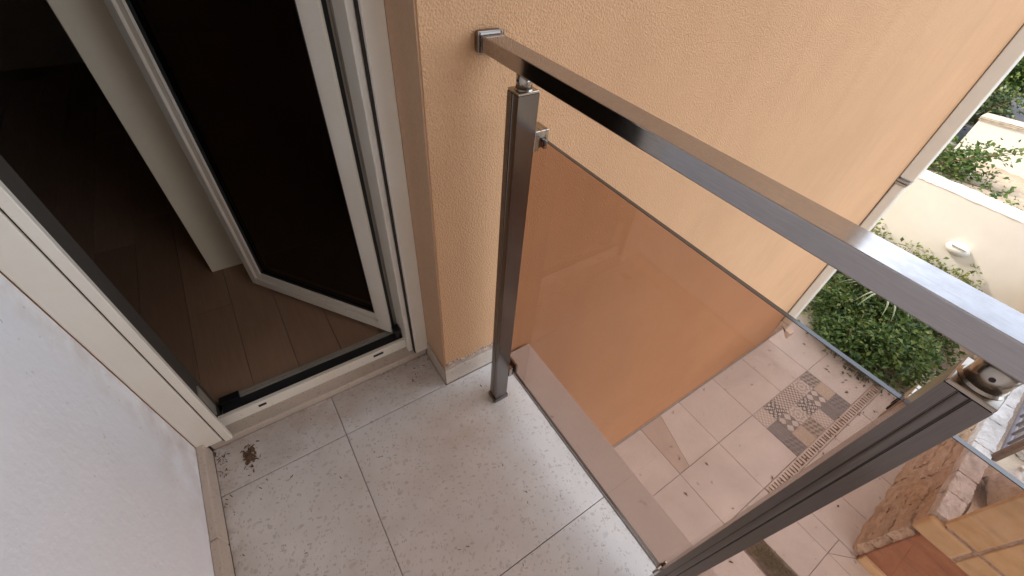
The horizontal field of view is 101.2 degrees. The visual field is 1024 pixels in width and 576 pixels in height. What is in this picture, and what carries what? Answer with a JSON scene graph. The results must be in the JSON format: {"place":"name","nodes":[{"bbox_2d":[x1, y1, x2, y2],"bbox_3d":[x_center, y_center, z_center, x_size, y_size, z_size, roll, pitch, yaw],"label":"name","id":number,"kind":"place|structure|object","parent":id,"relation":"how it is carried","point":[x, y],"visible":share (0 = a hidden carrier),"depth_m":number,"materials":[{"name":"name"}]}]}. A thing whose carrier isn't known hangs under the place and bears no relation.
{"place":"outdoors","nodes":[
{"label":"outdoors","id":0,"kind":"place"},
{"bbox_2d":[0,63,384,409],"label":"room floor","id":1,"kind":"structure","parent":0,"point":[70,154],"depth_m":1.84,"materials":[{"name":"brown wood"}]},
{"bbox_2d":[0,0,83,70],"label":"room wall","id":2,"kind":"structure","parent":1,"relation":"on","point":[33,33],"depth_m":2.96,"materials":[{"name":"grey paint"}]},
{"bbox_2d":[47,0,241,271],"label":"wardrobe panel","id":3,"kind":"object","parent":1,"relation":"on","point":[92,31],"visible":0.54,"depth_m":1.33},
{"bbox_2d":[614,318,907,575],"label":"courtyard floor","id":4,"kind":"structure","parent":0,"point":[741,441],"depth_m":4.13,"materials":[{"name":"tile"}]},
{"bbox_2d":[745,540,795,575],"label":"soil strip","id":5,"kind":"object","parent":4,"relation":"on","point":[763,565],"visible":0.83,"depth_m":3.48,"materials":[{"name":"brown soil"}]},
{"bbox_2d":[749,543,792,575],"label":"grass tufts","id":6,"kind":"object","parent":5,"relation":"on","point":[771,561],"visible":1,"depth_m":3.46,"materials":[{"name":"green plant"}]},
{"bbox_2d":[679,343,915,562],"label":"leaf litter","id":7,"kind":"object","parent":4,"relation":"on","point":[824,436],"visible":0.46,"depth_m":4.29,"materials":[{"name":"brown plant"}]},
{"bbox_2d":[765,383,883,492],"bbox_3d":[3.283,1.503,4.344,2.210,0.053,0.089,-23,52,-25],"label":"drain channel","id":8,"kind":"object","parent":4,"relation":"on","point":[864,399],"visible":0.95,"depth_m":4.29,"materials":[{"name":"beige metal"}]},
{"bbox_2d":[853,312,1023,554],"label":"stone wall","id":9,"kind":"structure","parent":4,"relation":"on","point":[943,482],"depth_m":3.38,"materials":[{"name":"beige stone"}]},
{"bbox_2d":[991,401,1023,461],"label":"iron fence","id":10,"kind":"object","parent":9,"relation":"on","point":[1007,449],"visible":0.98,"depth_m":3.22,"materials":[{"name":"grey metal"}]},
{"bbox_2d":[857,493,1023,575],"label":"tiled steps","id":11,"kind":"structure","parent":4,"relation":"on","point":[987,540],"depth_m":2.82,"materials":[{"name":"orange tile"}]},
{"bbox_2d":[770,126,971,336],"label":"ground","id":12,"kind":"structure","parent":0,"point":[961,132],"depth_m":10.28,"materials":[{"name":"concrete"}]},
{"bbox_2d":[0,0,1023,448],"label":"house wall","id":13,"kind":"structure","parent":12,"relation":"on","point":[628,320],"depth_m":1.52,"materials":[{"name":"orange paint"}]},
{"bbox_2d":[0,0,426,446],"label":"balcony door","id":14,"kind":"structure","parent":13,"relation":"attached to","point":[282,117],"depth_m":1.10,"materials":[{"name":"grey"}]},
{"bbox_2d":[104,0,395,332],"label":"door leaf","id":15,"kind":"structure","parent":14,"relation":"in","point":[254,94],"depth_m":1.16,"materials":[{"name":"white"}]},
{"bbox_2d":[208,344,717,575],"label":"balcony floor","id":16,"kind":"structure","parent":13,"relation":"attached to","point":[402,503],"depth_m":1.29,"materials":[{"name":"tile"}]},
{"bbox_2d":[0,273,234,575],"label":"side wall","id":17,"kind":"structure","parent":16,"relation":"on","point":[104,471],"depth_m":0.76,"materials":[{"name":"white paint"}]},
{"bbox_2d":[240,440,260,475],"bbox_3d":[-0.809,0.525,1.308,0.058,0.013,0.107,-23,52,-25],"label":"debris pile","id":18,"kind":"object","parent":16,"relation":"on","point":[248,455],"visible":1,"depth_m":1.31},
{"bbox_2d":[214,355,534,566],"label":"floor litter","id":19,"kind":"object","parent":16,"relation":"on","point":[292,475],"visible":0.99,"depth_m":1.29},
{"bbox_2d":[474,28,1023,575],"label":"balcony railing","id":20,"kind":"object","parent":16,"relation":"on","point":[952,400],"visible":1,"depth_m":0.47,"materials":[{"name":"grey metal"}]},
{"bbox_2d":[780,24,1023,338],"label":"downpipe","id":21,"kind":"object","parent":13,"relation":"attached to","point":[1008,58],"visible":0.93,"depth_m":3.25,"materials":[{"name":"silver metal"}]},
{"bbox_2d":[769,323,782,336],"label":"garden soil","id":22,"kind":"structure","parent":12,"relation":"on","point":[779,327],"depth_m":5.32,"materials":[{"name":"beige soil"}]},
{"bbox_2d":[871,170,1023,312],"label":"garden wall","id":23,"kind":"structure","parent":12,"relation":"on","point":[933,212],"depth_m":5.26,"materials":[{"name":"beige paint"}]},
{"bbox_2d":[945,242,969,256],"bbox_3d":[5.662,-0.484,5.357,0.096,0.152,0.256,-23,52,-25],"label":"wall light","id":24,"kind":"object","parent":23,"relation":"attached to","point":[957,249],"visible":1,"depth_m":5.33,"materials":[{"name":"beige plastic"}]},
{"bbox_2d":[954,113,1023,178],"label":"garden wall","id":25,"kind":"structure","parent":12,"relation":"on","point":[994,128],"depth_m":5.94,"materials":[{"name":"beige paint"}]},
{"bbox_2d":[797,282,974,393],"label":"garden soil","id":26,"kind":"structure","parent":0,"point":[804,319],"depth_m":5.16,"materials":[{"name":"beige soil"}]},
{"bbox_2d":[834,348,901,388],"bbox_3d":[4.128,0.913,4.912,0.690,0.324,0.574,1,46,-4],"label":"plant","id":27,"kind":"object","parent":26,"relation":"on","point":[867,369],"visible":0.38,"depth_m":4.84,"materials":[{"name":"green plant"}]},
{"bbox_2d":[796,274,944,393],"bbox_3d":[4.320,0.323,5.097,1.536,1.147,1.839,11,46,5],"label":"bush","id":28,"kind":"object","parent":26,"relation":"on","point":[867,328],"visible":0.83,"depth_m":4.88,"materials":[{"name":"green plant"}]},
{"bbox_2d":[839,279,908,319],"bbox_3d":[4.439,0.252,5.178,0.830,0.667,0.941,-34,57,-32],"label":"striped plant","id":29,"kind":"object","parent":26,"relation":"on","point":[874,294],"visible":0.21,"depth_m":4.88,"materials":[{"name":"green plant"}]},
{"bbox_2d":[870,218,892,240],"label":"plant","id":30,"kind":"object","parent":26,"relation":"on","point":[877,232],"visible":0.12,"depth_m":5.85,"materials":[{"name":"green plant"}]},
{"bbox_2d":[826,237,954,342],"bbox_3d":[5.027,-0.044,5.637,1.641,0.867,1.591,20,47,14],"label":"bush","id":31,"kind":"object","parent":26,"relation":"on","point":[834,275],"visible":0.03,"depth_m":5.49,"materials":[{"name":"green plant"}]},
{"bbox_2d":[890,240,922,257],"bbox_3d":[5.267,-0.366,5.855,0.651,0.677,0.702,-23,52,-25],"label":"plant","id":32,"kind":"object","parent":26,"relation":"on","point":[919,255],"visible":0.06,"depth_m":5.67,"materials":[{"name":"green plant"}]},
{"bbox_2d":[916,248,940,264],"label":"plant","id":33,"kind":"object","parent":26,"relation":"on","point":[927,259],"visible":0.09,"depth_m":5.55,"materials":[{"name":"green plant"}]},
{"bbox_2d":[915,323,966,374],"bbox_3d":[5.132,0.755,5.178,0.953,0.485,0.626,-23,52,-25],"label":"plant","id":34,"kind":"object","parent":26,"relation":"on","point":[942,340],"visible":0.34,"depth_m":5.10,"materials":[{"name":"green plant"}]},
{"bbox_2d":[928,257,964,280],"bbox_3d":[5.490,-0.053,5.547,0.645,0.714,0.508,-23,52,-25],"label":"plant","id":35,"kind":"object","parent":26,"relation":"on","point":[945,268],"visible":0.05,"depth_m":5.41,"materials":[{"name":"green plant"}]},
{"bbox_2d":[946,263,984,291],"bbox_3d":[5.689,0.074,5.388,0.588,0.817,0.734,-23,52,-25],"label":"plant","id":36,"kind":"object","parent":26,"relation":"on","point":[966,275],"visible":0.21,"depth_m":5.29,"materials":[{"name":"green plant"}]},
{"bbox_2d":[928,149,1023,210],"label":"planter soil","id":37,"kind":"structure","parent":0,"point":[1017,182],"depth_m":5.73,"materials":[{"name":"beige soil"}]},
{"bbox_2d":[926,135,1023,210],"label":"ledge shrub","id":38,"kind":"object","parent":37,"relation":"on","point":[947,158],"visible":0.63,"depth_m":5.59,"materials":[{"name":"green plant"}]},
{"bbox_2d":[964,89,1023,127],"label":"yard","id":39,"kind":"structure","parent":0,"point":[1019,117],"depth_m":6.82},
{"bbox_2d":[947,139,959,148],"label":"rubble wall","id":40,"kind":"structure","parent":39,"relation":"on","point":[955,144],"depth_m":6.51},
{"bbox_2d":[962,81,1023,129],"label":"bush","id":41,"kind":"object","parent":39,"relation":"on","point":[989,104],"visible":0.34,"depth_m":6.16,"materials":[{"name":"green plant"}]},
{"bbox_2d":[993,56,1023,113],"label":"bush","id":42,"kind":"object","parent":39,"relation":"on","point":[1015,76],"visible":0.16,"depth_m":6.43,"materials":[{"name":"green plant"}]},
{"bbox_2d":[966,426,1023,513],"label":"stone terrace","id":43,"kind":"structure","parent":0,"point":[1011,461],"depth_m":3.33,"materials":[{"name":"beige stone"}]},
{"bbox_2d":[1013,418,1023,460],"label":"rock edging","id":44,"kind":"object","parent":43,"relation":"on","point":[1020,454],"visible":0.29,"depth_m":3.39,"materials":[{"name":"white stone"}]},
{"bbox_2d":[982,465,1023,505],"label":"white boulder","id":45,"kind":"object","parent":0,"point":[999,486],"visible":0.62,"depth_m":2.97,"materials":[{"name":"white stone"}]}
]}

